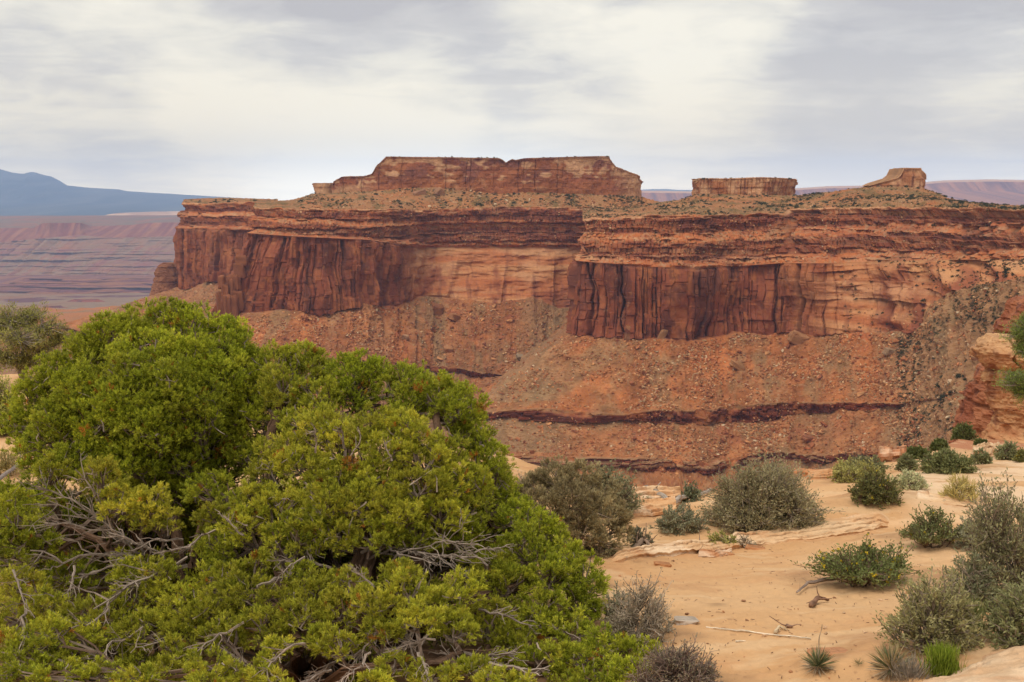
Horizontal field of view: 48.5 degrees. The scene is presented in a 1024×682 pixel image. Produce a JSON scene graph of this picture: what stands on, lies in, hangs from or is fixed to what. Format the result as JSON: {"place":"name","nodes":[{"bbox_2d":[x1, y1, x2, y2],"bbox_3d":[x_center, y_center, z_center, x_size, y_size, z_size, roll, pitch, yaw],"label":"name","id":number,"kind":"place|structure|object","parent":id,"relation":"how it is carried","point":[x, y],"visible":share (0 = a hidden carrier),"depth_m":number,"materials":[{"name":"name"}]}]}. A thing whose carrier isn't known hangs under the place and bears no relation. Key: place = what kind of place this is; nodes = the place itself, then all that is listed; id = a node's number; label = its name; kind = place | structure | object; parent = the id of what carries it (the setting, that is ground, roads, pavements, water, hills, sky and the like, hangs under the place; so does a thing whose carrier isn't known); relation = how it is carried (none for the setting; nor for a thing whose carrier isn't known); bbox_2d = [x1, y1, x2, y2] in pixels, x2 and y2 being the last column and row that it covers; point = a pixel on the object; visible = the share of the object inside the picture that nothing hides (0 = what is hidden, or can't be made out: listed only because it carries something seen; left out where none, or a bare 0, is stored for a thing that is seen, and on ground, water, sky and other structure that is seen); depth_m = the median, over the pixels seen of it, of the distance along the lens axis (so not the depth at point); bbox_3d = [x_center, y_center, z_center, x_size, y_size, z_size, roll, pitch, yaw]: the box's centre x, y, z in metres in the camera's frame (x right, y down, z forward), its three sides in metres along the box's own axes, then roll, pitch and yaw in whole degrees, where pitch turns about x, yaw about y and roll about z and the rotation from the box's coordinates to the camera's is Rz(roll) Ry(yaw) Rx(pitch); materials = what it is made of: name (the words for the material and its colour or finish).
{"place":"outdoors","nodes":[
{"label":"outdoors","id":0,"kind":"place"},
{"bbox_2d":[67,299,104,301],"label":"mesa terrain","id":1,"kind":"structure","parent":0,"point":[86,300],"depth_m":6848.41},
{"bbox_2d":[0,215,180,308],"bbox_3d":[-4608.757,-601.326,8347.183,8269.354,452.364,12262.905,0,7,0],"label":"canyon terrain","id":2,"kind":"structure","parent":0,"point":[113,260],"depth_m":9924.09,"materials":[{"name":"stone"}]},
{"bbox_2d":[0,169,231,215],"bbox_3d":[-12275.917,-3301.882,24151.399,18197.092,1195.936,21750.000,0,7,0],"label":"mountain terrain","id":3,"kind":"structure","parent":0,"point":[31,194],"depth_m":27020.35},
{"bbox_2d":[108,211,179,214],"bbox_3d":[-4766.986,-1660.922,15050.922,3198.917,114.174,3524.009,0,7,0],"label":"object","id":4,"kind":"structure","parent":0,"point":[157,213],"depth_m":15638.56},
{"bbox_2d":[0,305,448,440],"bbox_3d":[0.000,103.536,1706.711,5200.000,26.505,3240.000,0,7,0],"label":"canyon floor terrain","id":5,"kind":"structure","parent":0,"point":[69,315],"depth_m":3032.34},
{"bbox_2d":[0,374,1023,681],"bbox_3d":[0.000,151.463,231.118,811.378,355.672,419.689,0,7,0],"label":"ground","id":6,"kind":"structure","parent":0,"point":[698,588],"depth_m":11.42,"materials":[{"name":"sand"}]},
{"bbox_2d":[0,369,22,435],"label":"desert bush","id":7,"kind":"object","parent":6,"relation":"on","point":[3,387],"visible":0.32,"depth_m":20.37,"materials":[{"name":"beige plant"}]},
{"bbox_2d":[0,447,31,475],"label":"desert bush","id":8,"kind":"object","parent":6,"relation":"on","point":[5,464],"visible":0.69,"depth_m":17.06,"materials":[{"name":"beige plant"}]},
{"bbox_2d":[0,454,37,479],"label":"dead branch wood","id":9,"kind":"object","parent":6,"relation":"on","point":[5,473],"visible":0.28,"depth_m":15.84,"materials":[{"name":"wood"}]},
{"bbox_2d":[0,300,72,379],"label":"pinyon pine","id":10,"kind":"object","parent":6,"relation":"on","point":[25,341],"visible":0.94,"depth_m":24.07,"materials":[{"name":"green plant"}]},
{"bbox_2d":[0,295,274,681],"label":"juniper tree","id":11,"kind":"object","parent":6,"relation":"on","point":[147,437],"visible":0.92,"depth_m":10.52,"materials":[{"name":"green plant"}]},
{"bbox_2d":[0,546,535,681],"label":"juniper tree","id":12,"kind":"object","parent":6,"relation":"on","point":[230,601],"visible":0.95,"depth_m":8.69,"materials":[{"name":"green plant"}]},
{"bbox_2d":[177,337,664,681],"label":"juniper tree","id":13,"kind":"object","parent":6,"relation":"on","point":[345,506],"visible":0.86,"depth_m":9.79,"materials":[{"name":"green plant"}]},
{"bbox_2d":[514,453,635,554],"bbox_3d":[0.714,1.940,13.707,1.566,1.198,1.451,0,7,0],"label":"desert bush","id":14,"kind":"object","parent":6,"relation":"on","point":[585,501],"visible":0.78,"depth_m":13.48,"materials":[{"name":"green plant"}]},
{"bbox_2d":[583,529,617,558],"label":"desert bush","id":15,"kind":"object","parent":6,"relation":"on","point":[602,546],"visible":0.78,"depth_m":13.40,"materials":[{"name":"green plant"}]},
{"bbox_2d":[570,458,648,517],"bbox_3d":[1.497,2.291,17.835,1.181,0.940,1.131,4,8,28],"label":"desert bush","id":16,"kind":"object","parent":6,"relation":"on","point":[627,493],"visible":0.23,"depth_m":17.72,"materials":[{"name":"green plant"}]},
{"bbox_2d":[602,580,630,630],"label":"desert bush","id":17,"kind":"object","parent":6,"relation":"on","point":[608,613],"visible":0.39,"depth_m":9.77,"materials":[{"name":"grey plant"}]},
{"bbox_2d":[599,567,674,652],"bbox_3d":[1.059,2.191,9.304,0.668,0.732,0.521,-5,9,-34],"label":"desert bush","id":18,"kind":"object","parent":6,"relation":"on","point":[647,625],"visible":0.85,"depth_m":9.26,"materials":[{"name":"grey plant"}]},
{"bbox_2d":[626,524,654,546],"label":"desert bush","id":19,"kind":"object","parent":6,"relation":"on","point":[637,529],"visible":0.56,"depth_m":14.51,"materials":[{"name":"grey plant"}]},
{"bbox_2d":[630,528,657,547],"bbox_3d":[1.678,2.571,14.076,0.306,0.475,1.002,2,8,16],"label":"tree stump","id":20,"kind":"object","parent":6,"relation":"on","point":[640,541],"visible":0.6,"depth_m":14.22,"materials":[{"name":"wood"}]},
{"bbox_2d":[633,496,676,517],"bbox_3d":[2.241,2.740,18.450,0.714,0.516,2.280,3,8,19],"label":"rock slab","id":21,"kind":"object","parent":6,"relation":"on","point":[652,507],"visible":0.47,"depth_m":18.58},
{"bbox_2d":[632,485,681,502],"bbox_3d":[2.410,2.740,19.495,0.758,0.508,1.825,4,8,27],"label":"rock slab","id":22,"kind":"object","parent":6,"relation":"on","point":[651,493],"visible":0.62,"depth_m":19.77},
{"bbox_2d":[644,482,669,499],"bbox_3d":[2.615,2.703,19.966,0.265,0.273,1.484,-1,7,-11],"label":"driftwood log","id":23,"kind":"object","parent":6,"relation":"on","point":[663,494],"visible":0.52,"depth_m":19.77,"materials":[{"name":"wood"}]},
{"bbox_2d":[653,561,671,566],"bbox_3d":[1.735,2.588,13.128,0.202,0.068,0.091,5,10,-6],"label":"boulder","id":24,"kind":"object","parent":6,"relation":"on","point":[662,563],"visible":0.85,"depth_m":13.09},
{"bbox_2d":[654,613,675,632],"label":"dead bush","id":25,"kind":"object","parent":6,"relation":"on","point":[670,623],"visible":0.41,"depth_m":9.59,"materials":[{"name":"beige plant"}]},
{"bbox_2d":[624,632,725,681],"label":"dead bush","id":26,"kind":"object","parent":6,"relation":"on","point":[681,664],"visible":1,"depth_m":8.12,"materials":[{"name":"grey plant"}]},
{"bbox_2d":[647,501,710,535],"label":"desert bush","id":27,"kind":"object","parent":6,"relation":"on","point":[671,517],"visible":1,"depth_m":15.91,"materials":[{"name":"green plant"}]},
{"bbox_2d":[659,488,711,503],"bbox_3d":[3.152,2.722,20.102,0.654,0.459,2.442,6,10,40],"label":"driftwood log","id":28,"kind":"object","parent":6,"relation":"on","point":[678,498],"visible":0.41,"depth_m":19.58,"materials":[{"name":"wood"}]},
{"bbox_2d":[672,616,699,624],"bbox_3d":[1.507,2.438,9.886,0.225,0.078,0.136,4,9,-12],"label":"boulder","id":29,"kind":"object","parent":6,"relation":"on","point":[683,620],"visible":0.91,"depth_m":9.84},
{"bbox_2d":[681,480,703,501],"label":"desert bush","id":30,"kind":"object","parent":6,"relation":"on","point":[690,492],"visible":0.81,"depth_m":19.87,"materials":[{"name":"green plant"}]},
{"bbox_2d":[698,548,731,557],"bbox_3d":[2.595,2.702,14.309,0.333,0.268,1.009,7,10,42],"label":"rock slab","id":31,"kind":"object","parent":6,"relation":"on","point":[715,553],"visible":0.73,"depth_m":14.09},
{"bbox_2d":[707,529,737,544],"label":"desert bush","id":32,"kind":"object","parent":6,"relation":"on","point":[714,537],"visible":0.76,"depth_m":14.97,"materials":[{"name":"green plant"}]},
{"bbox_2d":[736,531,756,546],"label":"desert bush","id":33,"kind":"object","parent":6,"relation":"on","point":[744,539],"visible":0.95,"depth_m":14.96,"materials":[{"name":"beige plant"}]},
{"bbox_2d":[609,511,889,564],"bbox_3d":[3.250,2.578,15.073,6.001,0.672,1.115,-5,9,-35],"label":"rock slab","id":34,"kind":"object","parent":6,"relation":"on","point":[853,524],"visible":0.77,"depth_m":15.33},
{"bbox_2d":[745,544,764,549],"bbox_3d":[3.183,2.712,14.881,0.274,0.066,0.134,7,11,11],"label":"boulder","id":35,"kind":"object","parent":6,"relation":"on","point":[751,547],"visible":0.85,"depth_m":14.84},
{"bbox_2d":[706,626,810,638],"bbox_3d":[2.031,2.422,9.438,0.916,0.115,0.040,5,9,32],"label":"dead stick","id":36,"kind":"object","parent":6,"relation":"on","point":[758,632],"visible":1,"depth_m":9.43,"materials":[{"name":"wood"}]},
{"bbox_2d":[695,449,847,534],"bbox_3d":[3.687,2.151,16.275,2.233,1.402,1.605,0,7,0],"label":"desert bush","id":37,"kind":"object","parent":6,"relation":"on","point":[771,496],"visible":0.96,"depth_m":15.93,"materials":[{"name":"green plant"}]},
{"bbox_2d":[603,490,977,681],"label":"twig litter","id":38,"kind":"object","parent":6,"relation":"on","point":[777,607],"visible":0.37,"depth_m":10.58,"materials":[{"name":"brown plant"}]},
{"bbox_2d":[794,468,819,476],"bbox_3d":[5.883,2.640,22.408,0.662,0.216,0.266,4,9,-12],"label":"boulder","id":39,"kind":"object","parent":6,"relation":"on","point":[805,471],"visible":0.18,"depth_m":22.32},
{"bbox_2d":[618,485,1005,679],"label":"pebbles","id":40,"kind":"object","parent":6,"relation":"on","point":[765,635],"visible":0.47,"depth_m":9.88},
{"bbox_2d":[796,577,839,592],"bbox_3d":[3.090,2.414,11.511,0.713,0.113,0.181,-4,8,-29],"label":"bare trunk","id":41,"kind":"object","parent":6,"relation":"on","point":[818,580],"visible":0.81,"depth_m":11.52,"materials":[{"name":"brown plant"}]},
{"bbox_2d":[798,627,838,675],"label":"yucca plant","id":42,"kind":"object","parent":6,"relation":"on","point":[817,659],"visible":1,"depth_m":8.13,"materials":[{"name":"green plant"}]},
{"bbox_2d":[807,586,831,607],"bbox_3d":[2.877,2.417,10.676,0.225,0.170,0.394,1,7,11],"label":"dead root","id":43,"kind":"object","parent":6,"relation":"on","point":[813,602],"visible":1,"depth_m":10.62,"materials":[{"name":"wood"}]},
{"bbox_2d":[807,467,835,479],"bbox_3d":[6.002,2.576,21.959,0.625,0.397,1.460,2,8,16],"label":"rock slab","id":44,"kind":"object","parent":6,"relation":"on","point":[822,474],"visible":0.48,"depth_m":21.44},
{"bbox_2d":[807,647,847,656],"bbox_3d":[2.382,2.356,8.526,0.346,0.090,0.150,4,6,-18],"label":"boulder","id":45,"kind":"object","parent":6,"relation":"on","point":[834,650],"visible":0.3,"depth_m":8.52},
{"bbox_2d":[827,454,880,483],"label":"desert bush","id":46,"kind":"object","parent":6,"relation":"on","point":[844,473],"visible":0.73,"depth_m":20.82,"materials":[{"name":"green plant"}]},
{"bbox_2d":[790,532,927,589],"bbox_3d":[3.496,2.210,11.410,1.291,0.546,0.968,0,7,0],"label":"shrub","id":47,"kind":"object","parent":6,"relation":"on","point":[881,567],"visible":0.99,"depth_m":11.29,"materials":[{"name":"green plant"}]},
{"bbox_2d":[843,454,893,473],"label":"desert bush","id":48,"kind":"object","parent":6,"relation":"on","point":[874,460],"visible":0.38,"depth_m":25.25,"materials":[{"name":"green plant"}]},
{"bbox_2d":[844,467,904,509],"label":"desert bush","id":49,"kind":"object","parent":6,"relation":"on","point":[871,489],"visible":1,"depth_m":17.28,"materials":[{"name":"green plant"}]},
{"bbox_2d":[863,639,914,681],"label":"yucca plant","id":50,"kind":"object","parent":6,"relation":"on","point":[886,656],"visible":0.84,"depth_m":7.77,"materials":[{"name":"green plant"}]},
{"bbox_2d":[877,445,906,461],"bbox_3d":[9.783,2.983,29.177,0.601,0.721,2.071,4,8,26],"label":"rock slab","id":51,"kind":"object","parent":6,"relation":"on","point":[888,454],"visible":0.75,"depth_m":28.74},
{"bbox_2d":[893,452,919,470],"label":"desert bush","id":52,"kind":"object","parent":6,"relation":"on","point":[906,461],"visible":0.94,"depth_m":25.84,"materials":[{"name":"green plant"}]},
{"bbox_2d":[890,468,931,490],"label":"desert bush","id":53,"kind":"object","parent":6,"relation":"on","point":[906,480],"visible":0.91,"depth_m":19.91,"materials":[{"name":"green plant"}]},
{"bbox_2d":[883,651,940,681],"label":"grass tuft","id":54,"kind":"object","parent":6,"relation":"on","point":[908,674],"visible":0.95,"depth_m":7.65,"materials":[{"name":"grey plant"}]},
{"bbox_2d":[906,445,932,458],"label":"juniper bush","id":55,"kind":"object","parent":6,"relation":"on","point":[915,451],"visible":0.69,"depth_m":31.85,"materials":[{"name":"green plant"}]},
{"bbox_2d":[895,502,966,548],"bbox_3d":[5.088,2.260,13.709,0.804,0.582,0.762,-6,10,-40],"label":"desert bush","id":56,"kind":"object","parent":6,"relation":"on","point":[916,531],"visible":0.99,"depth_m":13.64,"materials":[{"name":"green plant"}]},
{"bbox_2d":[872,558,992,657],"bbox_3d":[2.981,1.892,8.033,0.866,0.708,0.656,-3,8,-21],"label":"desert bush","id":57,"kind":"object","parent":6,"relation":"on","point":[919,611],"visible":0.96,"depth_m":7.98,"materials":[{"name":"green plant"}]},
{"bbox_2d":[928,438,949,450],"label":"juniper bush","id":58,"kind":"object","parent":6,"relation":"on","point":[937,444],"visible":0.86,"depth_m":37.93,"materials":[{"name":"green plant"}]},
{"bbox_2d":[914,639,968,676],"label":"grass tuft","id":59,"kind":"object","parent":6,"relation":"on","point":[946,661],"visible":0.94,"depth_m":7.60,"materials":[{"name":"green plant"}]},
{"bbox_2d":[911,446,981,474],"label":"desert bush","id":60,"kind":"object","parent":6,"relation":"on","point":[944,460],"visible":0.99,"depth_m":23.67,"materials":[{"name":"green plant"}]},
{"bbox_2d":[916,490,997,506],"bbox_3d":[7.200,2.574,18.427,1.330,0.495,2.343,2,8,19],"label":"rock slab","id":61,"kind":"object","parent":6,"relation":"on","point":[930,497],"visible":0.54,"depth_m":17.71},
{"bbox_2d":[938,470,988,500],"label":"desert bush","id":62,"kind":"object","parent":6,"relation":"on","point":[967,490],"visible":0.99,"depth_m":17.77,"materials":[{"name":"yellow plant"}]},
{"bbox_2d":[950,422,978,440],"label":"juniper bush","id":63,"kind":"object","parent":6,"relation":"on","point":[964,431],"visible":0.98,"depth_m":85.23,"materials":[{"name":"green plant"}]},
{"bbox_2d":[948,515,982,551],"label":"desert bush","id":64,"kind":"object","parent":6,"relation":"on","point":[958,543],"visible":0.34,"depth_m":13.51,"materials":[{"name":"green plant"}]},
{"bbox_2d":[940,547,998,611],"bbox_3d":[3.996,2.098,9.879,0.656,0.594,0.540,0,7,0],"label":"desert bush","id":65,"kind":"object","parent":6,"relation":"on","point":[979,591],"visible":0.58,"depth_m":9.83,"materials":[{"name":"green plant"}]},
{"bbox_2d":[948,363,994,443],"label":"rock wall","id":66,"kind":"structure","parent":6,"relation":"on","point":[975,410],"depth_m":104.60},
{"bbox_2d":[922,645,1023,681],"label":"rock slab","id":67,"kind":"object","parent":6,"relation":"on","point":[1006,665],"visible":0.92,"depth_m":7.37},
{"bbox_2d":[961,595,996,635],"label":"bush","id":68,"kind":"object","parent":6,"relation":"on","point":[975,610],"visible":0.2,"depth_m":8.29,"materials":[{"name":"green plant"}]},
{"bbox_2d":[973,437,987,444],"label":"juniper bush","id":69,"kind":"object","parent":6,"relation":"on","point":[979,440],"visible":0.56,"depth_m":57.64,"materials":[{"name":"green plant"}]},
{"bbox_2d":[970,447,993,464],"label":"desert bush","id":70,"kind":"object","parent":6,"relation":"on","point":[984,458],"visible":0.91,"depth_m":27.11,"materials":[{"name":"green plant"}]},
{"bbox_2d":[951,468,1023,609],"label":"desert bush","id":71,"kind":"object","parent":6,"relation":"on","point":[993,534],"visible":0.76,"depth_m":9.99,"materials":[{"name":"green plant"}]},
{"bbox_2d":[971,442,1012,454],"bbox_3d":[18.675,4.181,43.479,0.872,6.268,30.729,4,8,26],"label":"rock slab","id":72,"kind":"object","parent":6,"relation":"on","point":[989,448],"visible":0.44,"depth_m":35.10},
{"bbox_2d":[969,333,1023,442],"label":"rock pillar","id":73,"kind":"object","parent":6,"relation":"on","point":[990,352],"visible":0.67,"depth_m":92.03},
{"bbox_2d":[977,572,1023,649],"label":"desert bush","id":74,"kind":"object","parent":6,"relation":"on","point":[1006,617],"visible":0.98,"depth_m":8.02,"materials":[{"name":"green plant"}]},
{"bbox_2d":[993,440,1019,460],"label":"desert bush","id":75,"kind":"object","parent":6,"relation":"on","point":[1006,452],"visible":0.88,"depth_m":28.36,"materials":[{"name":"green plant"}]},
{"bbox_2d":[991,303,1023,409],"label":"pinyon pine","id":76,"kind":"object","parent":6,"relation":"on","point":[1015,380],"visible":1,"depth_m":34.13,"materials":[{"name":"green plant"}]},
{"bbox_2d":[993,295,1023,332],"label":"rock wall","id":77,"kind":"structure","parent":6,"relation":"on","point":[1014,306],"depth_m":128.70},
{"bbox_2d":[1012,447,1023,462],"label":"desert bush","id":78,"kind":"object","parent":6,"relation":"on","point":[1019,456],"visible":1,"depth_m":27.68,"materials":[{"name":"green plant"}]},
{"bbox_2d":[0,0,1023,200],"label":"sky","id":79,"kind":"structure","parent":0,"point":[258,99],"materials":[{"name":"grey"}]},
{"bbox_2d":[10,186,1023,493],"bbox_3d":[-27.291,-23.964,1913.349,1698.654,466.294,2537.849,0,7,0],"label":"mesa","id":80,"kind":"structure","parent":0,"point":[602,298],"depth_m":1312.05,"materials":[{"name":"stone"}]},
{"bbox_2d":[149,262,177,295],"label":"rock spur","id":81,"kind":"structure","parent":80,"relation":"on","point":[166,276],"depth_m":2104.07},
{"bbox_2d":[215,291,222,317],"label":"boulder","id":82,"kind":"object","parent":80,"relation":"on","point":[219,301],"visible":0.73,"depth_m":1566.13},
{"bbox_2d":[218,275,226,288],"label":"boulder","id":83,"kind":"object","parent":80,"relation":"on","point":[221,279],"visible":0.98,"depth_m":1566.16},
{"bbox_2d":[222,294,231,318],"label":"boulder","id":84,"kind":"object","parent":80,"relation":"on","point":[226,299],"visible":0.59,"depth_m":1562.06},
{"bbox_2d":[228,279,235,294],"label":"boulder","id":85,"kind":"object","parent":80,"relation":"on","point":[232,285],"visible":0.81,"depth_m":1569.53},
{"bbox_2d":[230,294,238,318],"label":"boulder","id":86,"kind":"object","parent":80,"relation":"on","point":[234,306],"visible":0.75,"depth_m":1566.34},
{"bbox_2d":[230,274,241,290],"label":"boulder","id":87,"kind":"object","parent":80,"relation":"on","point":[236,278],"visible":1,"depth_m":1571.51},
{"bbox_2d":[231,290,243,310],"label":"boulder","id":88,"kind":"object","parent":80,"relation":"on","point":[239,293],"visible":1,"depth_m":1572.47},
{"bbox_2d":[233,263,245,278],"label":"boulder","id":89,"kind":"object","parent":80,"relation":"on","point":[239,269],"visible":1,"depth_m":1572.17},
{"bbox_2d":[235,255,247,265],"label":"boulder","id":90,"kind":"object","parent":80,"relation":"on","point":[243,259],"visible":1,"depth_m":1573.01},
{"bbox_2d":[312,183,332,193],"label":"butte","id":91,"kind":"object","parent":80,"relation":"on","point":[323,188],"visible":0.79,"depth_m":1870.92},
{"bbox_2d":[413,188,425,195],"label":"boulder","id":92,"kind":"object","parent":80,"relation":"on","point":[419,192],"visible":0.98,"depth_m":1823.33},
{"bbox_2d":[431,302,443,315],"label":"boulder","id":93,"kind":"object","parent":80,"relation":"on","point":[438,308],"visible":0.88,"depth_m":1717.11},
{"bbox_2d":[434,187,444,195],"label":"boulder","id":94,"kind":"object","parent":80,"relation":"on","point":[439,191],"visible":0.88,"depth_m":1841.56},
{"bbox_2d":[443,346,453,352],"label":"boulder","id":95,"kind":"object","parent":80,"relation":"on","point":[448,349],"visible":1,"depth_m":1651.84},
{"bbox_2d":[448,313,460,321],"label":"boulder","id":96,"kind":"object","parent":80,"relation":"on","point":[454,317],"visible":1,"depth_m":1709.68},
{"bbox_2d":[332,156,642,196],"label":"butte","id":97,"kind":"object","parent":80,"relation":"on","point":[595,175],"visible":0.91,"depth_m":1878.19,"materials":[{"name":"stone"}]},
{"bbox_2d":[66,186,1023,491],"bbox_3d":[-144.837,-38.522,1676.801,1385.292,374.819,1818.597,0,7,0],"label":"rubble","id":98,"kind":"object","parent":80,"relation":"on","point":[770,436],"visible":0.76,"depth_m":1233.42,"materials":[{"name":"stone"}]},
{"bbox_2d":[175,185,1023,480],"bbox_3d":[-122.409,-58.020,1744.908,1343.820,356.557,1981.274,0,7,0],"label":"desert scrub","id":99,"kind":"object","parent":80,"relation":"on","point":[957,301],"visible":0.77,"depth_m":1242.47,"materials":[{"name":"green plant"}]},
{"bbox_2d":[624,325,630,340],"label":"boulder","id":100,"kind":"object","parent":80,"relation":"on","point":[626,336],"visible":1,"depth_m":1300.36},
{"bbox_2d":[657,329,667,338],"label":"boulder","id":101,"kind":"object","parent":80,"relation":"on","point":[663,333],"visible":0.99,"depth_m":1301.56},
{"bbox_2d":[729,359,744,370],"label":"boulder","id":102,"kind":"object","parent":80,"relation":"on","point":[736,365],"visible":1,"depth_m":1267.37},
{"bbox_2d":[691,177,797,195],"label":"butte","id":103,"kind":"object","parent":80,"relation":"on","point":[765,186],"visible":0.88,"depth_m":1622.81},
{"bbox_2d":[787,330,809,344],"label":"boulder","id":104,"kind":"object","parent":80,"relation":"on","point":[795,337],"visible":0.97,"depth_m":1274.65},
{"bbox_2d":[801,434,813,441],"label":"boulder","id":105,"kind":"object","parent":80,"relation":"on","point":[806,438],"visible":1,"depth_m":1157.34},
{"bbox_2d":[882,347,894,355],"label":"boulder","id":106,"kind":"object","parent":80,"relation":"on","point":[887,351],"visible":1,"depth_m":1164.37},
{"bbox_2d":[862,168,926,188],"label":"butte","id":107,"kind":"object","parent":80,"relation":"on","point":[909,177],"visible":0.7,"depth_m":1469.05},
{"bbox_2d":[641,189,691,190],"bbox_3d":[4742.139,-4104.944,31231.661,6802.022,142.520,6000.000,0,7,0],"label":"ridge terrain","id":108,"kind":"structure","parent":0,"point":[663,190],"depth_m":30760.75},
{"bbox_2d":[642,179,1023,205],"bbox_3d":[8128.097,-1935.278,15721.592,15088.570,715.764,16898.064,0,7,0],"label":"plateau terrain","id":109,"kind":"structure","parent":0,"point":[998,191],"depth_m":14360.31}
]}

